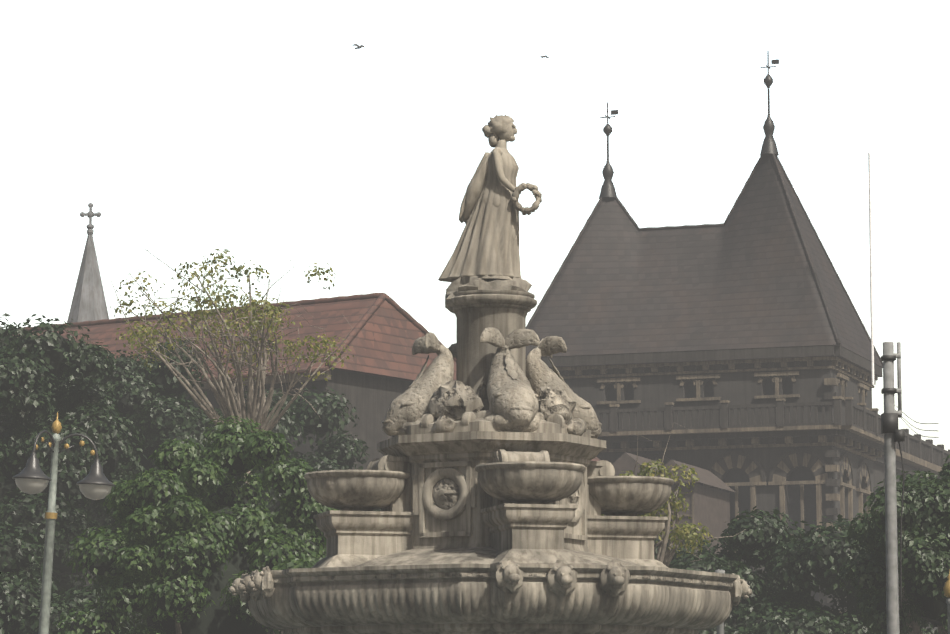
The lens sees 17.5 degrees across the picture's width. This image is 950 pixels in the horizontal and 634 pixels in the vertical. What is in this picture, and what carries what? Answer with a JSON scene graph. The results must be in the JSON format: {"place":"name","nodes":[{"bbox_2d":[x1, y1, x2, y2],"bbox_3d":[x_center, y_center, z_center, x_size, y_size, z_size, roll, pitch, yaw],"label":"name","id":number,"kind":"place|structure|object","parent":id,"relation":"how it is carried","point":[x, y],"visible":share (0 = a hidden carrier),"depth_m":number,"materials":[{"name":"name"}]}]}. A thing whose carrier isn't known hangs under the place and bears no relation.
{"place":"outdoors","nodes":[
{"label":"outdoors","id":0,"kind":"place"},
{"bbox_2d":[53,415,338,633],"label":"peepal tree","id":1,"kind":"object","parent":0,"point":[132,538],"depth_m":58.27,"materials":[{"name":"green plant"}]},
{"bbox_2d":[352,44,364,48],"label":"bird","id":2,"kind":"object","parent":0,"point":[358,46],"visible":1,"depth_m":152.61},
{"bbox_2d":[0,0,949,450],"label":"sky","id":3,"kind":"structure","parent":0,"point":[258,131],"materials":[{"name":"white"}]},
{"bbox_2d":[601,423,745,566],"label":"yellow tree","id":4,"kind":"object","parent":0,"point":[686,533],"depth_m":65.50,"materials":[{"name":"plant"}]},
{"bbox_2d":[541,345,895,611],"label":"building","id":5,"kind":"structure","parent":0,"point":[794,433],"depth_m":129.13,"materials":[{"name":"grey stone"}]},
{"bbox_2d":[526,153,882,367],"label":"roof","id":6,"kind":"structure","parent":5,"relation":"on","point":[756,269],"depth_m":132.50,"materials":[{"name":"grey tile"}]},
{"bbox_2d":[599,51,778,198],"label":"roof finials","id":7,"kind":"object","parent":6,"relation":"on","point":[768,146],"visible":0.98,"depth_m":134.79,"materials":[{"name":"metal"}]},
{"label":"ground","id":8,"kind":"structure","parent":0,"visible":0},
{"bbox_2d":[0,521,135,633],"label":"bush","id":9,"kind":"object","parent":8,"relation":"on","point":[66,605],"visible":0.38,"depth_m":67.03,"materials":[{"name":"green plant"}]},
{"bbox_2d":[0,313,147,627],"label":"tree","id":10,"kind":"object","parent":8,"relation":"on","point":[69,420],"visible":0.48,"depth_m":77.44,"materials":[{"name":"green plant"}]},
{"bbox_2d":[44,340,305,532],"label":"tree","id":11,"kind":"object","parent":8,"relation":"on","point":[155,405],"depth_m":87.43,"materials":[{"name":"green plant"}]},
{"bbox_2d":[1,369,411,633],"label":"building walls","id":12,"kind":"structure","parent":8,"relation":"on","point":[370,398],"depth_m":107.57,"materials":[{"name":"grey paint"}]},
{"bbox_2d":[67,203,108,322],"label":"stone spire","id":13,"kind":"structure","parent":12,"relation":"on","point":[88,303],"depth_m":124.47,"materials":[{"name":"grey stone"}]},
{"bbox_2d":[7,293,455,381],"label":"roof","id":14,"kind":"structure","parent":12,"relation":"on","point":[386,332],"depth_m":110.36,"materials":[{"name":"red tile"}]},
{"bbox_2d":[106,249,353,483],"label":"tree","id":15,"kind":"object","parent":8,"relation":"on","point":[229,402],"depth_m":71.59,"materials":[{"name":"green plant"}]},
{"bbox_2d":[236,385,380,633],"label":"tree","id":16,"kind":"object","parent":8,"relation":"on","point":[319,452],"depth_m":90.56,"materials":[{"name":"green plant"}]},
{"bbox_2d":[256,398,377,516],"bbox_3d":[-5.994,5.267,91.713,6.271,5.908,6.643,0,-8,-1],"label":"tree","id":17,"kind":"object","parent":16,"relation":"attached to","point":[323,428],"depth_m":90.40,"materials":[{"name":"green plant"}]},
{"bbox_2d":[229,277,752,633],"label":"fountain","id":18,"kind":"object","parent":8,"relation":"on","point":[475,525],"visible":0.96,"depth_m":38.52,"materials":[{"name":"stone"}]},
{"bbox_2d":[382,332,453,435],"bbox_3d":[-0.726,0.928,39.692,0.954,1.442,1.090,2,-8,-15],"label":"dolphin","id":19,"kind":"object","parent":18,"relation":"on","point":[409,406],"visible":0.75,"depth_m":39.48,"materials":[{"name":"stone"}]},
{"bbox_2d":[448,343,455,357],"bbox_3d":[0.038,1.085,40.855,1.075,1.451,1.009,0,-8,-1],"label":"dolphin","id":20,"kind":"object","parent":18,"relation":"on","point":[452,348],"visible":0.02,"depth_m":40.70,"materials":[{"name":"stone"}]},
{"bbox_2d":[438,115,541,281],"bbox_3d":[0.193,-1.550,40.283,1.354,2.227,0.809,0,-8,-1],"label":"flora statue","id":21,"kind":"object","parent":18,"relation":"on","point":[491,207],"visible":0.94,"depth_m":40.02,"materials":[{"name":"stone"}]},
{"bbox_2d":[476,327,544,431],"bbox_3d":[0.386,0.837,39.029,1.078,1.472,1.065,0,-8,-1],"label":"dolphin","id":22,"kind":"object","parent":18,"relation":"on","point":[513,401],"visible":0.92,"depth_m":38.87,"materials":[{"name":"stone"}]},
{"bbox_2d":[526,336,601,438],"bbox_3d":[1.124,0.978,40.132,1.075,1.442,1.100,0,-8,-1],"label":"dolphin","id":23,"kind":"object","parent":18,"relation":"on","point":[540,373],"visible":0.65,"depth_m":40.01,"materials":[{"name":"stone"}]},
{"bbox_2d":[612,452,734,555],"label":"house","id":24,"kind":"structure","parent":8,"relation":"on","point":[709,508],"depth_m":125.07,"materials":[{"name":"stone"}]},
{"bbox_2d":[654,535,692,568],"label":"tree","id":25,"kind":"object","parent":8,"relation":"on","point":[656,549],"depth_m":82.45,"materials":[{"name":"green plant"}]},
{"bbox_2d":[715,569,724,633],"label":"grey post","id":26,"kind":"object","parent":8,"relation":"on","point":[720,628],"visible":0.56,"depth_m":46.38,"materials":[{"name":"grey metal"}]},
{"bbox_2d":[668,506,937,633],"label":"dense tree","id":27,"kind":"object","parent":8,"relation":"on","point":[807,610],"depth_m":70.00,"materials":[{"name":"green plant"}]},
{"bbox_2d":[836,455,949,633],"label":"tree","id":28,"kind":"object","parent":8,"relation":"on","point":[925,533],"depth_m":55.82,"materials":[{"name":"green plant"}]},
{"bbox_2d":[881,342,904,633],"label":"pole","id":29,"kind":"object","parent":8,"relation":"on","point":[890,430],"visible":1,"depth_m":34.50,"materials":[{"name":"grey metal"}]},
{"bbox_2d":[895,405,938,437],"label":"overhead wires","id":30,"kind":"object","parent":29,"relation":"attached to","point":[920,423],"visible":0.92,"depth_m":94.21,"materials":[{"name":"grey metal"}]},
{"bbox_2d":[873,429,949,630],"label":"building","id":31,"kind":"structure","parent":8,"relation":"on","point":[920,454],"depth_m":145.26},
{"bbox_2d":[868,152,873,384],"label":"flagpole","id":32,"kind":"object","parent":31,"relation":"on","point":[871,312],"visible":1,"depth_m":126.99,"materials":[{"name":"white metal"}]},
{"bbox_2d":[943,570,949,633],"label":"lamp post","id":33,"kind":"object","parent":8,"relation":"on","point":[946,588],"visible":1,"depth_m":44.10,"materials":[{"name":"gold metal"}]},
{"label":"road","id":34,"kind":"structure","parent":0,"visible":0},
{"bbox_2d":[12,412,114,633],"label":"twin arm street lamp","id":35,"kind":"object","parent":34,"relation":"on","point":[31,478],"visible":1,"depth_m":49.02,"materials":[{"name":"grey metal"}]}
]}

